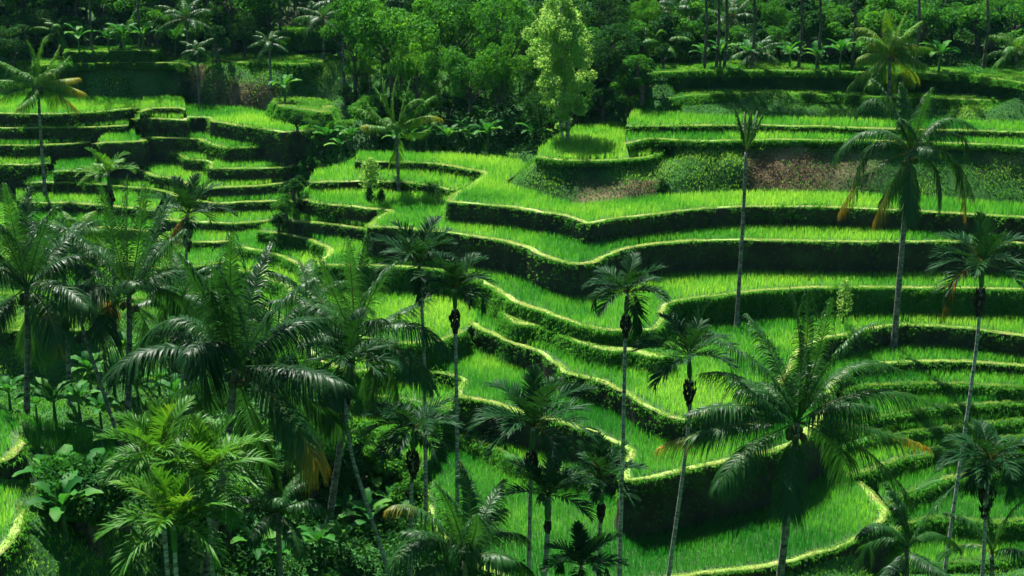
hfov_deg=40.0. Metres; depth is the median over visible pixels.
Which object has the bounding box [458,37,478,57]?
tree
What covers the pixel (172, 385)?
banana plant
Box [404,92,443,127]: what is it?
shrub
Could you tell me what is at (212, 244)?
rice terrace
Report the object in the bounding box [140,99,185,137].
rice terrace
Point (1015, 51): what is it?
coconut palm
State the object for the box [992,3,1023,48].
tree
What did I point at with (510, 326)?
wall grass
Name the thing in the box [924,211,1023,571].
areca palm
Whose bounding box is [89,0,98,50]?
tall palm
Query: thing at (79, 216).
rice
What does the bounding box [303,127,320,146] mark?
shrub
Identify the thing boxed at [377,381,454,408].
rice
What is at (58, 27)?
coconut palm
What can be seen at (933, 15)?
tree
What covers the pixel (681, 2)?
coconut palm
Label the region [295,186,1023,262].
rice
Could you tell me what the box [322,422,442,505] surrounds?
rice terrace
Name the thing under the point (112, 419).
coconut palm
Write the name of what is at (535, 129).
banana plant
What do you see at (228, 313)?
coconut palm
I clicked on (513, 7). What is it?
tree
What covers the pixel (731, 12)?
coconut palm
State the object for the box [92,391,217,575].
areca palm
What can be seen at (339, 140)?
banana plant
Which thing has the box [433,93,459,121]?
shrub
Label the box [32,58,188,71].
rice terrace
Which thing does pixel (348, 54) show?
tree
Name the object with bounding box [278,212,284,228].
shrub
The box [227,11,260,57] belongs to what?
tree
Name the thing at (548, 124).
shrub
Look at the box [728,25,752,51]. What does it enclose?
tree
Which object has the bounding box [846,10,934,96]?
coconut palm
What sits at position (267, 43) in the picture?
coconut palm
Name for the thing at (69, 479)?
banana plant
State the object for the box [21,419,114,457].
rice terrace
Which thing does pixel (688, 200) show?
rice
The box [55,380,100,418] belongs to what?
banana plant
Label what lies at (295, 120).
shrub
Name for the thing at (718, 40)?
tall palm
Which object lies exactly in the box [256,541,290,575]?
banana plant
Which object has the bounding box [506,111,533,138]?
banana plant
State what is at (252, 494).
shrub
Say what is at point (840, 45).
banana plant
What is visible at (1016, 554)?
coconut palm
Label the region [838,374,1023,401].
rice terrace
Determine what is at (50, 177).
rice
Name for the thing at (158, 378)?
banana plant
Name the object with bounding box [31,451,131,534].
shrub
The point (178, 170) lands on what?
rice
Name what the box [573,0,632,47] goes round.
tree
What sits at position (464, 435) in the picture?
bund grass
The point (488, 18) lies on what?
tree
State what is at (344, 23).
tree
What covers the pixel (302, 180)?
shrub
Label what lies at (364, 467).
shrub
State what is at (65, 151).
rice terrace
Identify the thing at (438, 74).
tree
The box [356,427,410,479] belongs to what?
shrub
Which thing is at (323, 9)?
coconut palm
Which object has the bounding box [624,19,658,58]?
tree
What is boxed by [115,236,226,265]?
rice
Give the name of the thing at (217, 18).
tree
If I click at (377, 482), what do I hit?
banana plant
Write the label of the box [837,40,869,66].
banana plant
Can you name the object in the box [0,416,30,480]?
rice terrace
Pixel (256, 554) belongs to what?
banana plant
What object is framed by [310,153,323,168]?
shrub
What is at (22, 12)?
tree
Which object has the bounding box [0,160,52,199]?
rice terrace
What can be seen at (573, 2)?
tree
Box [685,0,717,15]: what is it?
tree
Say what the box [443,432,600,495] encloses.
rice terrace
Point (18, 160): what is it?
rice
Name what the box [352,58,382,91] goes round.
tree
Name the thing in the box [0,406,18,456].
rice
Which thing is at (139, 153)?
rice terrace
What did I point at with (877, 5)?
tree
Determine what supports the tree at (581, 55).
on the hillside
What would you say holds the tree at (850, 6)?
on the hillside
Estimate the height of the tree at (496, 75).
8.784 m
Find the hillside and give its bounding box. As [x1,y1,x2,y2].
[0,0,1023,575]
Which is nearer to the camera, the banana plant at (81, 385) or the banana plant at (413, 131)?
the banana plant at (81, 385)
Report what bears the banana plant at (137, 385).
on the hillside
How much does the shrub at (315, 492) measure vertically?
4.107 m
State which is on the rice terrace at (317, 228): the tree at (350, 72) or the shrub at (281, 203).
the shrub at (281, 203)
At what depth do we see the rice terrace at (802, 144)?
100.37 m
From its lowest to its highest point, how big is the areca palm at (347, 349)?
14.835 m
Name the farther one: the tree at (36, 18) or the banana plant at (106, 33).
the tree at (36, 18)
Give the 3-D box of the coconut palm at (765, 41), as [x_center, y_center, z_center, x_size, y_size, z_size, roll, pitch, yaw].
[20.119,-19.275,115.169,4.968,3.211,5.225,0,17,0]
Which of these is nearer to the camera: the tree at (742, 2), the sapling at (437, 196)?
the sapling at (437, 196)
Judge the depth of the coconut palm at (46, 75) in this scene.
111.89 m
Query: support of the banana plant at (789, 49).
on the rice terrace at (837, 73)
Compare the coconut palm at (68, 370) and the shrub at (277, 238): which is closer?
the coconut palm at (68, 370)
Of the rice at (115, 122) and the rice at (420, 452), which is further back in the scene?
the rice at (115, 122)
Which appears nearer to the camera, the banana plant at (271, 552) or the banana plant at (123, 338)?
the banana plant at (271, 552)
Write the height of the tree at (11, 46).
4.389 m
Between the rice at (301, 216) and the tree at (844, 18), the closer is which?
the rice at (301, 216)
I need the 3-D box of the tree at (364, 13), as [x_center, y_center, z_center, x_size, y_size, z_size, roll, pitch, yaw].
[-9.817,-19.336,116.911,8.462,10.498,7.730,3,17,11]
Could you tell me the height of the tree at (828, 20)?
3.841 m
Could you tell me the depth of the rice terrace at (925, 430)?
78.30 m
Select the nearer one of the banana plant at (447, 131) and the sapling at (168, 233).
the sapling at (168, 233)
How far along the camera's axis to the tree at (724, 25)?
124.29 m
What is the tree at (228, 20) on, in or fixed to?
on the hillside
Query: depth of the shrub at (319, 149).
114.50 m
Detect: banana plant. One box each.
[0,375,35,409]
[12,444,104,500]
[14,377,83,426]
[14,386,54,420]
[19,470,103,541]
[31,36,55,57]
[40,447,124,499]
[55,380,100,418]
[64,23,94,51]
[65,351,109,388]
[83,349,125,394]
[84,390,117,426]
[94,28,121,49]
[106,23,141,50]
[106,332,141,350]
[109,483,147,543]
[116,370,157,405]
[127,21,161,49]
[142,366,171,396]
[154,373,185,394]
[156,26,190,55]
[230,520,282,572]
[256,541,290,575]
[268,74,301,101]
[283,498,315,522]
[297,523,345,564]
[312,125,345,153]
[314,519,364,563]
[323,131,350,159]
[335,125,363,151]
[335,488,361,524]
[336,487,392,536]
[354,459,397,498]
[371,485,418,523]
[381,129,409,138]
[401,128,418,152]
[412,121,442,151]
[428,124,464,151]
[444,114,470,138]
[452,120,483,148]
[465,105,494,135]
[465,119,504,151]
[490,116,520,145]
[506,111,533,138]
[516,121,552,149]
[688,43,721,54]
[707,39,738,66]
[736,39,762,66]
[775,41,804,66]
[801,41,831,68]
[826,38,859,67]
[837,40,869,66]
[919,40,960,70]
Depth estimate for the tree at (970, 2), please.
127.56 m
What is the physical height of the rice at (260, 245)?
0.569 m
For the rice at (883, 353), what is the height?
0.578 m
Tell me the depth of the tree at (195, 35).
134.90 m
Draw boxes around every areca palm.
[74,146,139,356]
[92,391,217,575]
[93,463,248,575]
[138,412,279,575]
[140,172,238,455]
[298,307,403,575]
[360,392,464,575]
[369,215,467,531]
[411,250,496,521]
[465,363,603,568]
[492,444,598,575]
[538,520,629,575]
[559,431,648,575]
[581,251,671,575]
[630,299,742,575]
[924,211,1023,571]
[932,413,1023,575]
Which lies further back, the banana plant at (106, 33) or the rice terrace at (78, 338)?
the banana plant at (106, 33)
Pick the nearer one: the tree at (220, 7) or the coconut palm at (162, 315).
the coconut palm at (162, 315)
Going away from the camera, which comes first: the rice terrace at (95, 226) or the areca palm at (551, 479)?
the areca palm at (551, 479)
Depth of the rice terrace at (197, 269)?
102.23 m
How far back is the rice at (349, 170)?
103.19 m
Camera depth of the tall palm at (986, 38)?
112.24 m
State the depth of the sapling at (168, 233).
101.19 m
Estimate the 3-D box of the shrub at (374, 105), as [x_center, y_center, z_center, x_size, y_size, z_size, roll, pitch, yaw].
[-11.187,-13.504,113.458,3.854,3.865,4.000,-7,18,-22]
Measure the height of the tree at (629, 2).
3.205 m
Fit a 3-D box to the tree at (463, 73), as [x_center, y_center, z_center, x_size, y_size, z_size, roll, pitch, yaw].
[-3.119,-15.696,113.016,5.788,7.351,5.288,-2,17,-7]
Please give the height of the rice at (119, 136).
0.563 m
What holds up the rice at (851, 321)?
on the rice terrace at (925, 337)
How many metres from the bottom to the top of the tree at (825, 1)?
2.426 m
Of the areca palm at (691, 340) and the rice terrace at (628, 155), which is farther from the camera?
the rice terrace at (628, 155)
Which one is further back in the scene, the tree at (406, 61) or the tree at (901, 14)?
the tree at (901, 14)
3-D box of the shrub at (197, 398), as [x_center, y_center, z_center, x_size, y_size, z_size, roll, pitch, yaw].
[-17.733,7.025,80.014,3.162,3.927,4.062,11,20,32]
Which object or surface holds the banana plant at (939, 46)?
on the hillside
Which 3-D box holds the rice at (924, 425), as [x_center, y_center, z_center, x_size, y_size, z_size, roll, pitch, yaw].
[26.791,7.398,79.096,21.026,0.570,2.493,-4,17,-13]
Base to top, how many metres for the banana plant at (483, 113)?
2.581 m
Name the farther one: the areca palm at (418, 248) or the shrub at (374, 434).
the shrub at (374, 434)
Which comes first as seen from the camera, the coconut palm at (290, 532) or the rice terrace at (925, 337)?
the coconut palm at (290, 532)
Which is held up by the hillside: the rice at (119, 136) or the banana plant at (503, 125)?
the banana plant at (503, 125)
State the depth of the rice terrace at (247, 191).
112.69 m
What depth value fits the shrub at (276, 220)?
98.77 m
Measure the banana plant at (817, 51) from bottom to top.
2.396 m
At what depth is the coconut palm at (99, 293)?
62.70 m
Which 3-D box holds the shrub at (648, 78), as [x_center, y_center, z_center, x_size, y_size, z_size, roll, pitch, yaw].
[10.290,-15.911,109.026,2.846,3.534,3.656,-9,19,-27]
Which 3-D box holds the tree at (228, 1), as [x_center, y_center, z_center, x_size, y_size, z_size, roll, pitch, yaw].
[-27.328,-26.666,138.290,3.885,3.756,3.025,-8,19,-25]
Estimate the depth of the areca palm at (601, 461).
55.32 m
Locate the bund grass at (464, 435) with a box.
[0,31,1023,575]
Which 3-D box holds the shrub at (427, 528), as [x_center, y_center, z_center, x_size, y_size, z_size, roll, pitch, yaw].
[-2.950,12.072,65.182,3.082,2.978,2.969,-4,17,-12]
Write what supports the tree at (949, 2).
on the hillside
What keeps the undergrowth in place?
on the hillside
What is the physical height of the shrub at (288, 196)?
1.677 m
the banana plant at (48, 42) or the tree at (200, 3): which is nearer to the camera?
the banana plant at (48, 42)
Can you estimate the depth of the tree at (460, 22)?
119.06 m
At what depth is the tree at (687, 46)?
115.75 m
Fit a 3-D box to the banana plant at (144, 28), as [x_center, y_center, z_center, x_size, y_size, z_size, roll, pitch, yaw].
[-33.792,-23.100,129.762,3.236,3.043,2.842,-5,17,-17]
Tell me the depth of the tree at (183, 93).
128.02 m
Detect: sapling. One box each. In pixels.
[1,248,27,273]
[158,231,181,266]
[358,157,382,192]
[365,186,373,201]
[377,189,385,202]
[434,186,441,204]
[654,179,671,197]
[835,277,853,322]
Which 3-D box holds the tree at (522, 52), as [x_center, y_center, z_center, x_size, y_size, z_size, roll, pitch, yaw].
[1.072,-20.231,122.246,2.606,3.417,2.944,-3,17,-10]
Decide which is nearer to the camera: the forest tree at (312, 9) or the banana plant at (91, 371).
the banana plant at (91, 371)
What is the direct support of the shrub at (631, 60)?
on the rice terrace at (837, 73)
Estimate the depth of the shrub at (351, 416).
76.34 m
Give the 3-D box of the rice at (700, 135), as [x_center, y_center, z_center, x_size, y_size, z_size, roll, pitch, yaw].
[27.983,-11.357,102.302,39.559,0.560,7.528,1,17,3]
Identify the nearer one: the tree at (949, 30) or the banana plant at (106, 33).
the tree at (949, 30)
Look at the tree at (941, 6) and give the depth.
119.26 m
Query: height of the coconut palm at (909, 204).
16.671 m
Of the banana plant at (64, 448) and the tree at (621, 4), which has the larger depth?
the tree at (621, 4)
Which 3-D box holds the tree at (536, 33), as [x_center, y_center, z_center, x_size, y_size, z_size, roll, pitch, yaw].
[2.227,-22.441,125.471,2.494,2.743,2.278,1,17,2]
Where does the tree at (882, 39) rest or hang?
on the hillside
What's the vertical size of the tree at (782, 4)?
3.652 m
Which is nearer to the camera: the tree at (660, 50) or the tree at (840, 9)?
the tree at (660, 50)
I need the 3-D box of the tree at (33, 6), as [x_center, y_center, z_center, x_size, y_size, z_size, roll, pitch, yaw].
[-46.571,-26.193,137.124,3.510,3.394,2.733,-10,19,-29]
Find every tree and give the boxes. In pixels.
[0,6,12,28]
[0,14,9,33]
[0,24,32,67]
[8,7,42,45]
[16,9,53,47]
[19,2,51,17]
[21,13,47,42]
[34,15,71,50]
[36,0,65,17]
[52,14,88,45]
[56,2,87,19]
[61,0,104,21]
[78,0,116,24]
[92,16,113,43]
[107,25,133,48]
[109,0,157,19]
[109,6,135,36]
[125,7,166,46]
[128,9,166,43]
[140,9,170,45]
[151,0,173,18]
[165,0,204,37]
[166,3,203,42]
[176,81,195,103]
[182,15,217,43]
[190,0,205,14]
[201,2,242,23]
[204,25,230,64]
[205,13,245,49]
[207,0,261,51]
[211,15,249,47]
[214,0,255,18]
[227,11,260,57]
[242,0,289,29]
[246,16,274,40]
[311,0,315,26]
[319,0,383,101]
[341,0,439,107]
[343,56,371,87]
[344,41,369,70]
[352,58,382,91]
[379,39,400,56]
[382,52,400,84]
[386,31,446,131]
[399,0,431,19]
[403,35,435,63]
[416,0,501,88]
[419,65,440,91]
[435,45,509,132]
[445,53,475,92]
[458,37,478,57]
[470,0,538,107]
[474,33,525,137]
[496,0,529,19]
[512,38,537,55]
[512,55,533,91]
[518,29,548,68]
[519,0,597,140]
[521,91,548,144]
[527,47,543,69]
[529,21,546,38]
[530,1,550,33]
[547,46,583,77]
[550,0,588,19]
[562,32,593,75]
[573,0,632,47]
[575,0,594,20]
[581,24,615,71]
[586,23,642,93]
[586,52,610,88]
[593,53,630,92]
[594,0,633,20]
[600,27,640,55]
[621,0,654,16]
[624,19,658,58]
[630,0,661,35]
[646,0,679,20]
[647,14,692,58]
[654,43,673,66]
[670,0,714,31]
[670,15,709,55]
[678,36,699,61]
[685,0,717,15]
[694,13,725,46]
[708,25,729,42]
[720,10,743,29]
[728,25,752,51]
[730,0,760,29]
[734,1,764,22]
[738,23,769,47]
[744,0,772,11]
[757,0,791,26]
[761,9,797,36]
[765,25,795,54]
[767,0,797,8]
[778,0,817,9]
[786,10,834,56]
[786,25,807,56]
[787,0,816,17]
[807,20,848,56]
[814,8,838,46]
[815,0,834,12]
[818,2,850,18]
[823,14,864,57]
[842,0,864,14]
[857,8,907,51]
[860,0,904,17]
[880,13,911,28]
[880,25,903,41]
[900,0,937,23]
[902,4,952,52]
[928,3,951,40]
[929,20,957,43]
[932,2,975,42]
[938,0,962,7]
[947,4,1005,51]
[952,0,985,6]
[974,11,1009,49]
[979,0,1023,38]
[989,0,1023,30]
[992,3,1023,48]
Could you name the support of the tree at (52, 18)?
on the hillside
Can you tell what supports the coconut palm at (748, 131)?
on the rice terrace at (925, 337)
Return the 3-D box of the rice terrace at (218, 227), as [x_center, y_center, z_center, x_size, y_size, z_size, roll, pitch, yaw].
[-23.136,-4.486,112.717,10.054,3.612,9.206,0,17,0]
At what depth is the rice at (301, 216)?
98.47 m
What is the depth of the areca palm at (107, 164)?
83.52 m
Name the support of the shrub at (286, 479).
on the hillside
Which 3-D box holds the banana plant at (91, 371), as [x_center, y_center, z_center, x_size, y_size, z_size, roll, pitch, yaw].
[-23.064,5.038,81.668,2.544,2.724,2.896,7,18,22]
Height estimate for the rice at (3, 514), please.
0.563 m
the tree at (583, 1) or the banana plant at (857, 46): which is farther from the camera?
the tree at (583, 1)
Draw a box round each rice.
[0,92,140,113]
[0,117,128,126]
[0,137,83,143]
[0,155,50,163]
[0,197,160,229]
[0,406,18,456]
[0,484,20,539]
[15,187,160,208]
[19,412,116,474]
[30,167,106,182]
[54,155,96,170]
[60,263,209,297]
[97,126,254,146]
[97,162,281,186]
[110,177,289,202]
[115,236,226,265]
[136,102,308,130]
[140,94,184,109]
[162,203,280,221]
[171,227,256,240]
[184,150,285,167]
[227,254,476,341]
[231,228,329,282]
[254,289,397,367]
[259,218,1023,327]
[288,212,366,226]
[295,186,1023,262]
[310,157,472,188]
[338,412,442,463]
[356,149,1023,220]
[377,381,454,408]
[428,449,882,575]
[430,343,1023,475]
[470,430,593,471]
[471,305,1023,416]
[537,121,657,159]
[624,129,1023,145]
[626,108,1023,130]
[829,425,1023,473]
[830,410,1023,442]
[834,392,1021,418]
[841,366,1023,388]
[877,448,1023,498]
[884,534,1023,564]
[889,481,1023,527]
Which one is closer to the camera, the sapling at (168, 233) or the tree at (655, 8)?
the sapling at (168, 233)
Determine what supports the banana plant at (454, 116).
on the hillside
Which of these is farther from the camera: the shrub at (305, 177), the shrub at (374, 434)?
the shrub at (305, 177)
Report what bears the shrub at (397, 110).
on the hillside
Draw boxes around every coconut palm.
[0,39,86,196]
[0,183,105,418]
[20,220,114,405]
[29,18,83,57]
[35,211,110,285]
[37,175,208,459]
[49,277,123,449]
[100,232,355,575]
[122,252,242,501]
[154,0,221,63]
[179,38,217,103]
[220,467,332,575]
[247,30,290,100]
[249,259,353,421]
[251,232,451,546]
[289,1,350,58]
[313,0,345,84]
[350,75,443,193]
[383,461,535,575]
[630,24,695,62]
[647,0,700,33]
[652,285,933,575]
[704,0,760,32]
[727,32,786,66]
[733,105,765,329]
[831,80,979,352]
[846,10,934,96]
[852,482,963,575]
[935,492,1023,575]
[977,33,1023,68]
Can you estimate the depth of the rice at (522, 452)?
74.80 m
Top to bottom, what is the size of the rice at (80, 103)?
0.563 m
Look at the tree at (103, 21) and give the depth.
134.72 m
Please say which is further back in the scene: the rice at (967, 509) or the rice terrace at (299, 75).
the rice terrace at (299, 75)
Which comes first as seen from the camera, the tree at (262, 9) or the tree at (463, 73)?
the tree at (463, 73)
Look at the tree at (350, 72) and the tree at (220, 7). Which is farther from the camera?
the tree at (220, 7)
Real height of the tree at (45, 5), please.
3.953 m
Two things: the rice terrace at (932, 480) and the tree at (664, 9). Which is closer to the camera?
the rice terrace at (932, 480)
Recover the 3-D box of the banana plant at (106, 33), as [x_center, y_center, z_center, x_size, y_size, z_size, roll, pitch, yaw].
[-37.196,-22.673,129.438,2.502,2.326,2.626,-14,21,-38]
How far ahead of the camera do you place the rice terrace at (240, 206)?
111.36 m
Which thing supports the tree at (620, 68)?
on the hillside
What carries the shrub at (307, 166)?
on the hillside
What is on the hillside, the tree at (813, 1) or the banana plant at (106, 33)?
the tree at (813, 1)
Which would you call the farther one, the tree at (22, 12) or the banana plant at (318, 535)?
the tree at (22, 12)
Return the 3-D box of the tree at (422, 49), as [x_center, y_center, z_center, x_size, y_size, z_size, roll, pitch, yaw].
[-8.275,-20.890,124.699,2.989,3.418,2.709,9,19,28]
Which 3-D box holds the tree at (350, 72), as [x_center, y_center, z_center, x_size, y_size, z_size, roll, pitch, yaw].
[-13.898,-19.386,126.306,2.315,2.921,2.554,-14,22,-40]
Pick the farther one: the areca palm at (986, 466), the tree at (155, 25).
the tree at (155, 25)
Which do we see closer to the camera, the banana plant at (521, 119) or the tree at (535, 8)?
the banana plant at (521, 119)
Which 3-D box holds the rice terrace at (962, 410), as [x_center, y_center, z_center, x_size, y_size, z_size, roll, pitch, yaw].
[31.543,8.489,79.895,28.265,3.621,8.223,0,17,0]
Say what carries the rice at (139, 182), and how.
on the rice terrace at (240, 206)
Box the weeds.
[0,27,1023,575]
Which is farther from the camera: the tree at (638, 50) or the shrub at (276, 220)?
the tree at (638, 50)
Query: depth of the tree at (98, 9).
136.95 m
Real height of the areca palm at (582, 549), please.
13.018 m
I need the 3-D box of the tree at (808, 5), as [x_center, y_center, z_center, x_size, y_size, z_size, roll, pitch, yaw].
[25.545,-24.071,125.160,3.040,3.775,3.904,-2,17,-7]
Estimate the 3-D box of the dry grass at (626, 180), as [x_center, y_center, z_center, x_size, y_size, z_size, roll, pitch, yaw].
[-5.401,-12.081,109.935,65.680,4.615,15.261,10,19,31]
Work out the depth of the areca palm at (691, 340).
58.27 m
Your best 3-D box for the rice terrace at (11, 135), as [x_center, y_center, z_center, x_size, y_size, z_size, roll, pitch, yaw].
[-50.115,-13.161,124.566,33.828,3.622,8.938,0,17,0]
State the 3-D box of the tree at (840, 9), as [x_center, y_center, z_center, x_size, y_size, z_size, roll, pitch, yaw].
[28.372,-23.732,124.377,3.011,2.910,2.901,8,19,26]
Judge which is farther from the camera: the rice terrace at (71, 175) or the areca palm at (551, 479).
the rice terrace at (71, 175)
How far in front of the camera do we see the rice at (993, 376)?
81.81 m
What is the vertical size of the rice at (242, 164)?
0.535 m
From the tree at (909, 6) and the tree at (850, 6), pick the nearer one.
the tree at (909, 6)
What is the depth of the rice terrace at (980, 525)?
72.27 m
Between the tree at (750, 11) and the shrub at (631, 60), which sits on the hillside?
the tree at (750, 11)
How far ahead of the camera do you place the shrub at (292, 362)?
83.28 m
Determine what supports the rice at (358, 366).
on the rice terrace at (358, 410)
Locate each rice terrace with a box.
[0,98,140,130]
[0,122,129,160]
[0,142,91,168]
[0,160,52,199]
[0,202,158,242]
[0,317,94,349]
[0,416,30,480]
[0,492,27,575]
[16,191,162,221]
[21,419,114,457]
[29,175,107,195]
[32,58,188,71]
[53,159,95,188]
[60,268,210,311]
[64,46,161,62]
[97,134,260,181]
[97,166,288,199]
[111,181,282,215]
[115,242,224,275]
[134,110,314,174]
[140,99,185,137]
[160,212,269,235]
[172,153,294,182]
[177,233,228,250]
[224,52,322,82]
[226,260,476,385]
[231,233,328,298]
[251,297,397,419]
[258,226,1023,346]
[262,26,341,51]
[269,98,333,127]
[287,215,366,242]
[293,187,1023,300]
[308,163,468,199]
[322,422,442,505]
[355,155,1023,246]
[363,386,454,431]
[427,350,1023,540]
[428,454,888,575]
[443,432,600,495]
[465,313,1023,447]
[492,310,672,376]
[536,126,662,166]
[625,134,1023,151]
[626,113,1023,140]
[636,62,1020,89]
[669,89,1008,106]
[824,418,1023,472]
[831,433,1023,493]
[832,399,1023,441]
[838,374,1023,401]
[875,455,1023,516]
[879,543,1023,573]
[888,490,1023,553]
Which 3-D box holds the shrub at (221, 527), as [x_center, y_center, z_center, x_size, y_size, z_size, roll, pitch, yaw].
[-12.587,10.932,62.173,2.760,2.668,2.148,-5,18,-18]
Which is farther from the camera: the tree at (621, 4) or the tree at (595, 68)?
the tree at (621, 4)
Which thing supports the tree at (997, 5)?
on the hillside
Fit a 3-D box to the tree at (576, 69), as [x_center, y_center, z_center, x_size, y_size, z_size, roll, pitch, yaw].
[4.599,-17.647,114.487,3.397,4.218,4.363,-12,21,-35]
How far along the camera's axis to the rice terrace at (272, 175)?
114.04 m
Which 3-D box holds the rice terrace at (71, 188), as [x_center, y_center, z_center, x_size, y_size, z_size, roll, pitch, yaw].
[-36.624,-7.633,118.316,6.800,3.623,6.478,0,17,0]
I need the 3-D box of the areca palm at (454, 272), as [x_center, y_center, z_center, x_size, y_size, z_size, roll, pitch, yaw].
[-2.609,5.514,64.431,4.217,14.831,3.974,0,17,0]
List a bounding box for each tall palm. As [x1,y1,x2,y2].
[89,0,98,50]
[137,0,140,49]
[278,0,287,31]
[703,0,722,67]
[715,0,734,68]
[723,0,742,68]
[750,0,770,68]
[797,0,803,67]
[817,0,837,67]
[850,0,856,68]
[915,0,935,59]
[981,0,1004,68]
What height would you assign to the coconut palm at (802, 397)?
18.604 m
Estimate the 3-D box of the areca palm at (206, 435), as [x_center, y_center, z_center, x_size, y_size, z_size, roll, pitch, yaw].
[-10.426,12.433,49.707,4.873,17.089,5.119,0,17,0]
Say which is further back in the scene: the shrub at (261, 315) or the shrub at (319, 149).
the shrub at (319, 149)
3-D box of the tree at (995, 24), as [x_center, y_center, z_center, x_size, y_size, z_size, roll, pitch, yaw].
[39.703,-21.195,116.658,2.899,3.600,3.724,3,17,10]
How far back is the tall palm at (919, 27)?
112.04 m
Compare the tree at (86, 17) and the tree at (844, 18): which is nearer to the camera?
the tree at (844, 18)
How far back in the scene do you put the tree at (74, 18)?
134.07 m
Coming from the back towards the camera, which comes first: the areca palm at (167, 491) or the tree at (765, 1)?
the tree at (765, 1)
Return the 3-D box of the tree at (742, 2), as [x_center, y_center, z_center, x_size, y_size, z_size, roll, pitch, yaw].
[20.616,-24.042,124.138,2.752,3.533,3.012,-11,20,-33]
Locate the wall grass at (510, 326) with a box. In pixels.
[0,32,1023,575]
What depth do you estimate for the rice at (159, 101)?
123.43 m
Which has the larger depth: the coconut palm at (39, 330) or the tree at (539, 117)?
the tree at (539, 117)
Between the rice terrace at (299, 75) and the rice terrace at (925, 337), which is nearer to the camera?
the rice terrace at (925, 337)
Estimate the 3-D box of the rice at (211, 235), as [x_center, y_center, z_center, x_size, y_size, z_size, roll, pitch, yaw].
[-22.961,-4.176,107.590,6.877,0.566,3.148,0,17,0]
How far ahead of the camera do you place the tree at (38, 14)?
133.74 m
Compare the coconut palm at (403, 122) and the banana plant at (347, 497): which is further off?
the coconut palm at (403, 122)
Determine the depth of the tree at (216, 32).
128.59 m
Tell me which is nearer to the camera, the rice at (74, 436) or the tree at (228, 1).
the rice at (74, 436)
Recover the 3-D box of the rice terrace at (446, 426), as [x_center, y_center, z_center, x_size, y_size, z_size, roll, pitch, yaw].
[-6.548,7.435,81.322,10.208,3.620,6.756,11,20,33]
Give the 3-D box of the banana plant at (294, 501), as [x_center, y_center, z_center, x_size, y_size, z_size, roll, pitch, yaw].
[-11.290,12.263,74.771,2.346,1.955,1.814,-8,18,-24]
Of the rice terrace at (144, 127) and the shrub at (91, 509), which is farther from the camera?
the rice terrace at (144, 127)
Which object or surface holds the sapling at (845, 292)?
on the rice terrace at (925, 337)
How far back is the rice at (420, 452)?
77.43 m
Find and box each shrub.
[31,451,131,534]
[41,471,142,558]
[73,448,169,534]
[108,415,140,445]
[140,324,192,373]
[170,377,228,425]
[195,506,255,555]
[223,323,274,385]
[225,478,273,513]
[247,311,281,331]
[255,353,301,402]
[256,450,298,494]
[261,405,318,436]
[265,233,282,249]
[270,198,298,223]
[270,214,287,232]
[276,194,291,207]
[277,178,305,203]
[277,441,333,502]
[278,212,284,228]
[283,175,308,196]
[288,114,307,134]
[297,154,320,177]
[302,174,309,180]
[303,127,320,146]
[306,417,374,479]
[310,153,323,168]
[312,145,326,155]
[313,122,333,145]
[313,133,331,149]
[314,388,354,421]
[325,119,352,134]
[330,442,392,499]
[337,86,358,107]
[347,98,391,140]
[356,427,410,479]
[360,94,383,101]
[377,97,415,121]
[384,470,429,510]
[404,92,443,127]
[416,512,482,567]
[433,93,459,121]
[540,115,561,139]
[570,96,590,124]
[585,88,618,121]
[609,74,650,117]
[623,54,652,81]
[625,60,667,105]
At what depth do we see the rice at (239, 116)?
121.11 m
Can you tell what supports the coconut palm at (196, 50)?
on the hillside
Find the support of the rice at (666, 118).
on the rice terrace at (811, 129)
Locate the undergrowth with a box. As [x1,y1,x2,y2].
[0,0,1023,575]
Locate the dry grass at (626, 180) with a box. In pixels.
[193,64,874,203]
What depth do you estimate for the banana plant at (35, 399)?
74.37 m
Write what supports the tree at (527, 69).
on the hillside
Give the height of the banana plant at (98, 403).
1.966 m
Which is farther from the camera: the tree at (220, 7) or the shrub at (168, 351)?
the tree at (220, 7)
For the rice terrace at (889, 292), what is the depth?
86.25 m
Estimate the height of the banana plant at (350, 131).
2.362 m
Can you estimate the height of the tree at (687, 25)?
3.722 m
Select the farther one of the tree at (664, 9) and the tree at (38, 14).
the tree at (38, 14)
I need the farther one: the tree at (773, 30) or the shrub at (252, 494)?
the tree at (773, 30)
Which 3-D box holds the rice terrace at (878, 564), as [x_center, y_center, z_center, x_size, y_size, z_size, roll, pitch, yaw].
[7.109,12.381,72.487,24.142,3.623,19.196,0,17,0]
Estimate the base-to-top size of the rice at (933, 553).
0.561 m
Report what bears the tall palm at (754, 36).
on the rice terrace at (837, 73)
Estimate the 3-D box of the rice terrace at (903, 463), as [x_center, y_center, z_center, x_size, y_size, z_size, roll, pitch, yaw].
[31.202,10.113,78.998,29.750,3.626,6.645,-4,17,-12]

